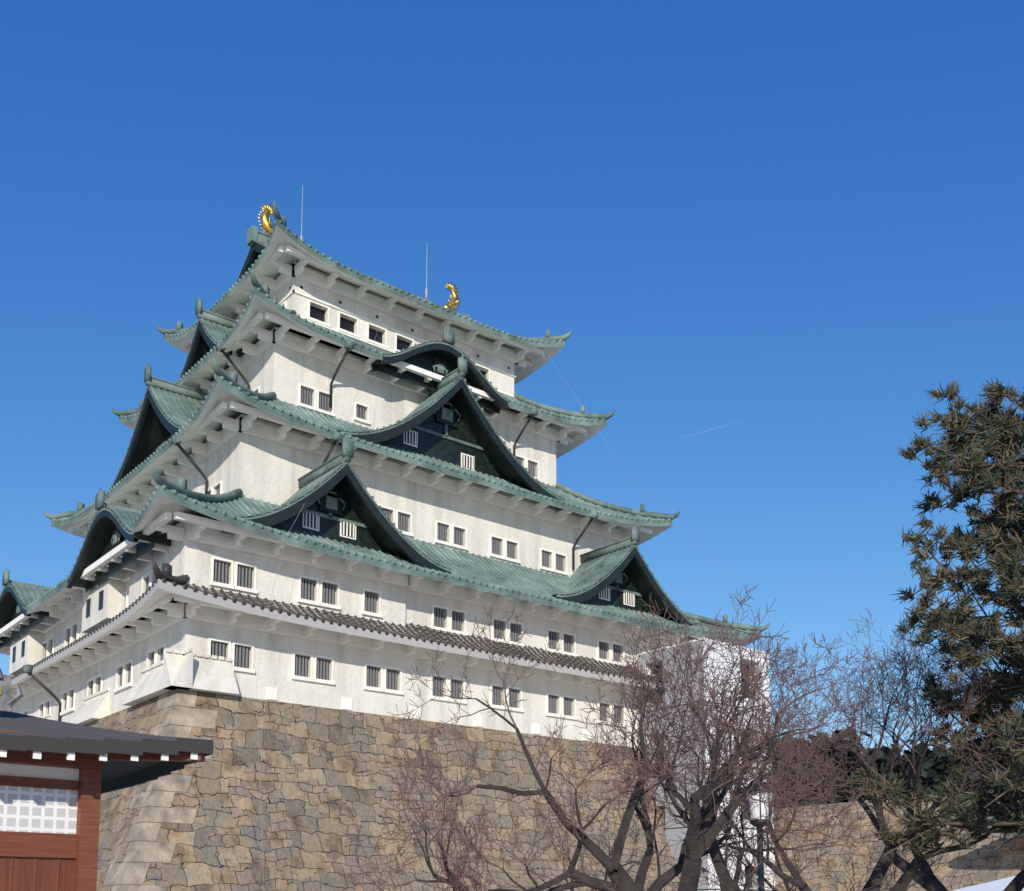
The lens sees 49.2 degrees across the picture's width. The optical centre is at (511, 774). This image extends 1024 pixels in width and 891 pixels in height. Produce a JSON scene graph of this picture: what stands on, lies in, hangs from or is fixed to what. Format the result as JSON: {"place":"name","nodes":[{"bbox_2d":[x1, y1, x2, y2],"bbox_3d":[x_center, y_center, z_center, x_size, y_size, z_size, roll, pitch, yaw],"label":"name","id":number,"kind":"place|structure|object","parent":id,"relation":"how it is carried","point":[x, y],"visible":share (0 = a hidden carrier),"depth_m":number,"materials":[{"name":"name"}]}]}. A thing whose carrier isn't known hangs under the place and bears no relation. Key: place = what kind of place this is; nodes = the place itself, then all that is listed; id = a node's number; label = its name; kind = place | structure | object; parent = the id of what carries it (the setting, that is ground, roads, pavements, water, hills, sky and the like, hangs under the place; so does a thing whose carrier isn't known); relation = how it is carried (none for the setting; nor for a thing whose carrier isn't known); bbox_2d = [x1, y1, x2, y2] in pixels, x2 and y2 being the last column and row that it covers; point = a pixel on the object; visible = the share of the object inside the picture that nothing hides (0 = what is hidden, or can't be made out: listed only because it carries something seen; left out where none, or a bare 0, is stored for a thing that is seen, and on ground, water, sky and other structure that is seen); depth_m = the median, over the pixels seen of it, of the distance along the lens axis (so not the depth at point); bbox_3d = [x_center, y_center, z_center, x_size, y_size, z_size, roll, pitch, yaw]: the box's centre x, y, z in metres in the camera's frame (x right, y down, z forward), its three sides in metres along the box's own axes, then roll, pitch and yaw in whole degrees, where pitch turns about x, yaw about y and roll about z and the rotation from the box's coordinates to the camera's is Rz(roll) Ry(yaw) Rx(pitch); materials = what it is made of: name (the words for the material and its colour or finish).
{"place":"outdoors","nodes":[
{"label":"outdoors","id":0,"kind":"place"},
{"bbox_2d":[0,584,131,655],"bbox_3d":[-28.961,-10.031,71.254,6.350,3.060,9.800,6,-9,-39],"label":"curved gable","id":1,"kind":"structure","parent":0,"point":[11,608],"depth_m":70.36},
{"bbox_2d":[0,712,213,890],"bbox_3d":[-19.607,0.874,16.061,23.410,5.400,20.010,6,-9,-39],"label":"honmaru palace","id":2,"kind":"structure","parent":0,"point":[58,779],"depth_m":15.21,"materials":[{"name":"brown wood"}]},
{"bbox_2d":[0,668,22,713],"bbox_3d":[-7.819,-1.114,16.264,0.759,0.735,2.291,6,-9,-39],"label":"palace ridge ornament","id":3,"kind":"object","parent":2,"relation":"on","point":[7,701],"visible":1,"depth_m":15.52,"materials":[{"name":"grey tile"}]},
{"bbox_2d":[67,507,177,602],"bbox_3d":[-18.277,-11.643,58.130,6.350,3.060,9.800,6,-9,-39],"label":"curved gable","id":4,"kind":"structure","parent":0,"point":[107,533],"depth_m":57.44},
{"bbox_2d":[112,385,181,503],"bbox_3d":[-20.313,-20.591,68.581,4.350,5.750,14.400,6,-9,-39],"label":"gable wall","id":5,"kind":"structure","parent":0,"point":[155,429],"depth_m":69.14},
{"bbox_2d":[217,461,450,573],"bbox_3d":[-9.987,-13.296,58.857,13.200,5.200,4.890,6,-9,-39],"label":"gable wall","id":6,"kind":"structure","parent":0,"point":[340,506],"depth_m":58.35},
{"bbox_2d":[326,376,563,510],"bbox_3d":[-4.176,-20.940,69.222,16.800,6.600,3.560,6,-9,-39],"label":"gable wall","id":7,"kind":"structure","parent":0,"point":[453,426],"depth_m":69.35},
{"bbox_2d":[153,466,769,631],"bbox_3d":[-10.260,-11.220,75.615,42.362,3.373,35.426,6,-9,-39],"label":"roof ridges","id":8,"kind":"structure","parent":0,"point":[180,487],"depth_m":55.54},
{"bbox_2d":[0,0,1023,755],"label":"sky","id":9,"kind":"structure","parent":0,"point":[761,231],"materials":[{"name":"blue"}]},
{"bbox_2d":[988,826,1022,837],"bbox_3d":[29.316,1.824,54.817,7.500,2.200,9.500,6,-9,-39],"label":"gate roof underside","id":10,"kind":"structure","parent":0,"point":[998,835],"depth_m":56.88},
{"label":"ground","id":11,"kind":"structure","parent":0,"visible":0},
{"bbox_2d":[85,689,679,890],"bbox_3d":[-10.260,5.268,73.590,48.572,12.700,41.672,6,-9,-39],"label":"stone base wall","id":12,"kind":"structure","parent":11,"relation":"on","point":[321,778],"depth_m":54.20,"materials":[{"name":"beige stone"}]},
{"bbox_2d":[103,689,217,890],"bbox_3d":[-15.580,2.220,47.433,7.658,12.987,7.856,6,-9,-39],"label":"cornerstones","id":13,"kind":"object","parent":12,"relation":"attached to","point":[134,874],"depth_m":48.16,"materials":[{"name":"beige stone"}]},
{"bbox_2d":[9,261,694,747],"bbox_3d":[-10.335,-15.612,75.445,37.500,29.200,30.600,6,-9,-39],"label":"castle walls","id":14,"kind":"structure","parent":12,"relation":"on","point":[201,657],"depth_m":62.39,"materials":[{"name":"white paint"}]},
{"bbox_2d":[22,340,597,720],"bbox_3d":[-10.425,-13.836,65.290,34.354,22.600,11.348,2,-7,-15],"label":"drainpipes","id":15,"kind":"object","parent":14,"relation":"attached to","point":[337,439],"visible":0.87,"depth_m":65.34,"materials":[{"name":"grey"}]},
{"bbox_2d":[14,584,653,688],"bbox_3d":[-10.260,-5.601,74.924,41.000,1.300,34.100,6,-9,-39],"label":"keep roof","id":16,"kind":"structure","parent":14,"relation":"attached to","point":[345,616],"depth_m":59.28,"materials":[{"name":"grey tile"}]},
{"bbox_2d":[153,560,189,583],"bbox_3d":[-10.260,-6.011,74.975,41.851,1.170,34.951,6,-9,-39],"label":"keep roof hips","id":17,"kind":"object","parent":16,"relation":"on","point":[166,572],"visible":0.3,"depth_m":49.67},
{"bbox_2d":[11,579,662,688],"bbox_3d":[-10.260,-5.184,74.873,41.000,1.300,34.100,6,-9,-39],"label":"roof eaves","id":18,"kind":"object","parent":14,"relation":"attached to","point":[160,589],"depth_m":55.72,"materials":[{"name":"white paint"}]},
{"bbox_2d":[12,578,661,682],"bbox_3d":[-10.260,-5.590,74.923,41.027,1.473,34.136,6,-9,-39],"label":"keep roof ribs","id":19,"kind":"object","parent":14,"relation":"attached to","point":[290,611],"visible":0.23,"depth_m":58.96,"materials":[{"name":"grey tile"}]},
{"bbox_2d":[52,376,670,521],"bbox_3d":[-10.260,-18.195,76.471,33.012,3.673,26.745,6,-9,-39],"label":"keep roof ribs","id":20,"kind":"object","parent":14,"relation":"on","point":[568,501],"visible":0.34,"depth_m":66.75,"materials":[{"name":"green metal"}]},
{"bbox_2d":[108,362,207,489],"bbox_3d":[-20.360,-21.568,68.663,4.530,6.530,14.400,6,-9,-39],"label":"gable roof","id":21,"kind":"structure","parent":20,"relation":"on","point":[178,404],"depth_m":67.67,"materials":[{"name":"green metal"}]},
{"bbox_2d":[44,358,680,519],"bbox_3d":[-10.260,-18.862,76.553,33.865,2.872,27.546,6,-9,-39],"label":"roof ridges","id":22,"kind":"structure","parent":20,"relation":"on","point":[231,377],"depth_m":76.28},
{"bbox_2d":[338,354,564,500],"bbox_3d":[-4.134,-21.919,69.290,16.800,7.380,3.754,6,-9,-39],"label":"gable roof","id":23,"kind":"structure","parent":20,"relation":"on","point":[450,379],"depth_m":68.38,"materials":[{"name":"green metal"}]},
{"bbox_2d":[51,375,672,545],"bbox_3d":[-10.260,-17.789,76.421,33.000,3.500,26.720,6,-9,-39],"label":"roof eaves","id":24,"kind":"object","parent":14,"relation":"on","point":[223,391],"depth_m":63.69,"materials":[{"name":"white paint"}]},
{"bbox_2d":[123,328,601,419],"bbox_3d":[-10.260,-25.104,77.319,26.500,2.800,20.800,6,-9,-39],"label":"keep roof","id":25,"kind":"structure","parent":14,"relation":"on","point":[371,346],"depth_m":70.48,"materials":[{"name":"green metal"}]},
{"bbox_2d":[120,287,604,421],"bbox_3d":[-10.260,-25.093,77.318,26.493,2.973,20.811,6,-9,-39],"label":"keep roof ribs","id":26,"kind":"object","parent":14,"relation":"on","point":[510,398],"visible":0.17,"depth_m":69.03,"materials":[{"name":"green metal"}]},
{"bbox_2d":[177,296,235,380],"bbox_3d":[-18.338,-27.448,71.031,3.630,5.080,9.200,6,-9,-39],"label":"gable roof","id":27,"kind":"structure","parent":26,"relation":"on","point":[217,326],"depth_m":70.25,"materials":[{"name":"green metal"}]},
{"bbox_2d":[180,317,244,390],"bbox_3d":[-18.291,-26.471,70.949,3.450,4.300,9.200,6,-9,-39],"label":"gable wall","id":28,"kind":"structure","parent":26,"relation":"on","point":[203,344],"depth_m":70.75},
{"bbox_2d":[111,270,614,419],"bbox_3d":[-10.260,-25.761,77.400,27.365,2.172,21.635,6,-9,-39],"label":"roof ridges","id":29,"kind":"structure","parent":26,"relation":"on","point":[265,288],"depth_m":77.46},
{"bbox_2d":[370,341,508,413],"bbox_3d":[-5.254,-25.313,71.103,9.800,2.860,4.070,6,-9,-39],"label":"curved gable","id":30,"kind":"structure","parent":26,"relation":"on","point":[439,359],"depth_m":69.94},
{"bbox_2d":[381,327,509,402],"bbox_3d":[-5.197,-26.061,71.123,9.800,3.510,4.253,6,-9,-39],"label":"curved gable roof","id":31,"kind":"structure","parent":26,"relation":"on","point":[448,335],"depth_m":69.58,"materials":[{"name":"green metal"}]},
{"bbox_2d":[119,287,606,458],"bbox_3d":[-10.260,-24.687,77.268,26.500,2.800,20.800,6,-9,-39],"label":"roof eaves","id":32,"kind":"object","parent":14,"relation":"on","point":[261,302],"depth_m":66.18,"materials":[{"name":"white paint"}]},
{"bbox_2d":[163,219,563,384],"bbox_3d":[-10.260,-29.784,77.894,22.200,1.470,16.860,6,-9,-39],"label":"roof eaves","id":33,"kind":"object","parent":14,"relation":"on","point":[282,235],"depth_m":70.79,"materials":[{"name":"white paint"}]},
{"bbox_2d":[165,220,562,342],"bbox_3d":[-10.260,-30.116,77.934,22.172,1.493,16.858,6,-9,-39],"label":"keep roof ribs","id":34,"kind":"object","parent":14,"relation":"on","point":[401,291],"visible":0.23,"depth_m":71.03,"materials":[{"name":"green metal"}]},
{"bbox_2d":[237,242,368,359],"bbox_3d":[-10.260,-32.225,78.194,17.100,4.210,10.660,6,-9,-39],"label":"keep gable face","id":35,"kind":"object","parent":34,"relation":"on","point":[256,248],"visible":0.13,"depth_m":73.92},
{"bbox_2d":[236,225,469,317],"bbox_3d":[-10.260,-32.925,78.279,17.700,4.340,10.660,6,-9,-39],"label":"roof ridge","id":36,"kind":"structure","parent":34,"relation":"on","point":[254,234],"depth_m":73.20,"materials":[{"name":"green metal"}]},
{"bbox_2d":[258,203,273,234],"bbox_3d":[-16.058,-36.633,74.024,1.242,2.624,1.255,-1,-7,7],"label":"golden fish ornament","id":37,"kind":"object","parent":36,"relation":"on","point":[267,225],"visible":0.8,"depth_m":73.71,"materials":[{"name":"gold metal"}]},
{"bbox_2d":[443,282,460,310],"bbox_3d":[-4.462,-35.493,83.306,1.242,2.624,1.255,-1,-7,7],"label":"golden fish ornament","id":38,"kind":"object","parent":36,"relation":"on","point":[453,303],"visible":0.91,"depth_m":83.22,"materials":[{"name":"gold metal"}]},
{"bbox_2d":[156,201,571,340],"bbox_3d":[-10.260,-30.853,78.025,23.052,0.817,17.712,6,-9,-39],"label":"keep roof hips","id":39,"kind":"object","parent":34,"relation":"on","point":[179,326],"visible":0.34,"depth_m":77.42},
{"bbox_2d":[0,245,740,704],"bbox_3d":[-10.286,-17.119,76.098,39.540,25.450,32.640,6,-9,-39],"label":"eave brackets","id":40,"kind":"object","parent":14,"relation":"attached to","point":[204,531],"visible":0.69,"depth_m":64.14,"materials":[{"name":"white paint"}]},
{"bbox_2d":[25,485,759,634],"bbox_3d":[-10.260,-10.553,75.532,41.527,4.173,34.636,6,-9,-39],"label":"keep roof ribs","id":41,"kind":"object","parent":14,"relation":"attached to","point":[591,605],"visible":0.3,"depth_m":64.46,"materials":[{"name":"green metal"}]},
{"bbox_2d":[0,568,59,609],"bbox_3d":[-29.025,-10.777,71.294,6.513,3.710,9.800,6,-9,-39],"label":"gable roof","id":42,"kind":"structure","parent":41,"relation":"attached to","point":[27,593],"depth_m":68.73,"materials":[{"name":"green metal"}]},
{"bbox_2d":[67,488,164,580],"bbox_3d":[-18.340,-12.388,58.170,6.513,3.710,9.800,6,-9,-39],"label":"gable roof","id":43,"kind":"structure","parent":41,"relation":"on","point":[126,516],"depth_m":55.87,"materials":[{"name":"green metal"}]},
{"bbox_2d":[236,435,450,571],"bbox_3d":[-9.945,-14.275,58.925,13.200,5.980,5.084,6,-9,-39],"label":"gable roof","id":44,"kind":"structure","parent":41,"relation":"on","point":[307,483],"depth_m":57.81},
{"bbox_2d":[553,523,700,626],"bbox_3d":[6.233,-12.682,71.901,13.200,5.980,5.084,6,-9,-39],"label":"gable roof","id":45,"kind":"structure","parent":41,"relation":"on","point":[597,565],"depth_m":70.81,"materials":[{"name":"green metal"}]},
{"bbox_2d":[26,485,761,649],"bbox_3d":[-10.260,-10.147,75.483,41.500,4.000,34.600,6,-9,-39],"label":"roof eaves","id":46,"kind":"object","parent":14,"relation":"attached to","point":[162,501],"depth_m":56.75,"materials":[{"name":"white paint"}]},
{"bbox_2d":[551,544,697,625],"bbox_3d":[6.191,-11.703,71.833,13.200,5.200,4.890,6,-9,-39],"label":"gable wall","id":47,"kind":"structure","parent":46,"relation":"on","point":[629,582],"depth_m":71.35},
{"bbox_2d":[263,399,666,519],"bbox_3d":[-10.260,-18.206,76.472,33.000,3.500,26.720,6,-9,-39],"label":"keep roof","id":48,"kind":"structure","parent":14,"relation":"attached to","point":[292,406],"depth_m":65.25,"materials":[{"name":"green metal"}]},
{"bbox_2d":[205,496,751,632],"bbox_3d":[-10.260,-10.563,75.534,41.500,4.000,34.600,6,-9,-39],"label":"keep roof","id":49,"kind":"structure","parent":14,"relation":"attached to","point":[275,507],"depth_m":65.69,"materials":[{"name":"green metal"}]},
{"bbox_2d":[341,739,678,890],"bbox_3d":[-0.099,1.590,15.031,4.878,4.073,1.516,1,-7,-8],"label":"bare shrubs","id":50,"kind":"object","parent":11,"relation":"on","point":[449,873],"visible":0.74,"depth_m":14.93,"materials":[{"name":"brown plant"}]},
{"bbox_2d":[256,185,843,882],"bbox_3d":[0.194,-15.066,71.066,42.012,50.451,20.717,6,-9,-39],"label":"lightning rods and cables","id":51,"kind":"object","parent":11,"relation":"on","point":[348,419],"visible":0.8,"depth_m":75.24,"materials":[{"name":"grey metal"}]},
{"bbox_2d":[341,584,888,890],"bbox_3d":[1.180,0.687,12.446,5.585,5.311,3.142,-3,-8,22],"label":"cherry tree","id":52,"kind":"object","parent":11,"relation":"on","point":[705,826],"visible":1,"depth_m":11.95,"materials":[{"name":"brown plant"}]},
{"bbox_2d":[636,622,774,890],"bbox_3d":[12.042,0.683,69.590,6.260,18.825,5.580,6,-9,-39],"label":"elevator tower","id":53,"kind":"structure","parent":11,"relation":"on","point":[673,831],"depth_m":67.53,"materials":[{"name":"white painted panel"},{"name":"metal"},{"name":"glass"}]},
{"bbox_2d":[748,781,769,890],"bbox_3d":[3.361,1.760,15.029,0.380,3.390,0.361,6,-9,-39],"label":"park lamp","id":54,"kind":"object","parent":11,"relation":"on","point":[758,811],"visible":0.42,"depth_m":15.07,"materials":[{"name":"grey metal"}]},
{"bbox_2d":[772,734,840,808],"bbox_3d":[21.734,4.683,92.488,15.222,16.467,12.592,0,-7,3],"label":"tree","id":55,"kind":"object","parent":11,"relation":"on","point":[816,791],"visible":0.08,"depth_m":91.52,"materials":[{"name":"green plant"}]},
{"bbox_2d":[634,595,1023,890],"bbox_3d":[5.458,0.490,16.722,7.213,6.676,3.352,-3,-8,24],"label":"cherry tree","id":56,"kind":"object","parent":11,"relation":"on","point":[879,873],"visible":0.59,"depth_m":16.52,"materials":[{"name":"brown plant"}]},
{"bbox_2d":[806,726,910,802],"bbox_3d":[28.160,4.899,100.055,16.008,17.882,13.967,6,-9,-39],"label":"tree","id":57,"kind":"object","parent":11,"relation":"on","point":[850,765],"visible":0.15,"depth_m":98.39,"materials":[{"name":"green plant"}]},
{"bbox_2d":[727,646,1023,890],"bbox_3d":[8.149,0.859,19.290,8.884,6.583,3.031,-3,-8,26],"label":"cherry tree","id":58,"kind":"object","parent":11,"relation":"on","point":[1016,883],"visible":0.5,"depth_m":19.89,"materials":[{"name":"brown plant"}]},
{"bbox_2d":[773,790,1023,890],"bbox_3d":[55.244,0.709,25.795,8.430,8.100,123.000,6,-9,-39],"label":"stone wall","id":59,"kind":"structure","parent":11,"relation":"on","point":[984,861],"depth_m":64.22,"materials":[{"name":"beige stone"}]},
{"bbox_2d":[864,741,938,796],"bbox_3d":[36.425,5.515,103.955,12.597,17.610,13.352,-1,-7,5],"label":"tree","id":60,"kind":"object","parent":11,"relation":"on","point":[897,768],"visible":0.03,"depth_m":102.87,"materials":[{"name":"green plant"}]},
{"bbox_2d":[847,376,1023,863],"bbox_3d":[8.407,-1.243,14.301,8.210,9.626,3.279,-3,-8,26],"label":"pine tree","id":61,"kind":"object","parent":11,"relation":"on","point":[1001,534],"visible":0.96,"depth_m":15.65,"materials":[{"name":"green plant"}]},
{"bbox_2d":[906,738,994,794],"bbox_3d":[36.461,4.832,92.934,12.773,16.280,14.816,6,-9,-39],"label":"tree","id":62,"kind":"object","parent":11,"relation":"on","point":[937,767],"visible":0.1,"depth_m":92.08,"materials":[{"name":"green plant"}]},
{"bbox_2d":[952,876,1023,890],"bbox_3d":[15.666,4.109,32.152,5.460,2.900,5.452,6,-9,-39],"label":"event tent","id":63,"kind":"object","parent":11,"relation":"on","point":[999,885],"visible":0.5,"depth_m":32.10,"materials":[{"name":"white fabric"}]},
{"bbox_2d":[968,739,1021,774],"bbox_3d":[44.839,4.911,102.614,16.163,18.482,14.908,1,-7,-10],"label":"tree","id":64,"kind":"object","parent":11,"relation":"on","point":[994,747],"visible":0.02,"depth_m":101.86,"materials":[{"name":"green plant"}]}
]}

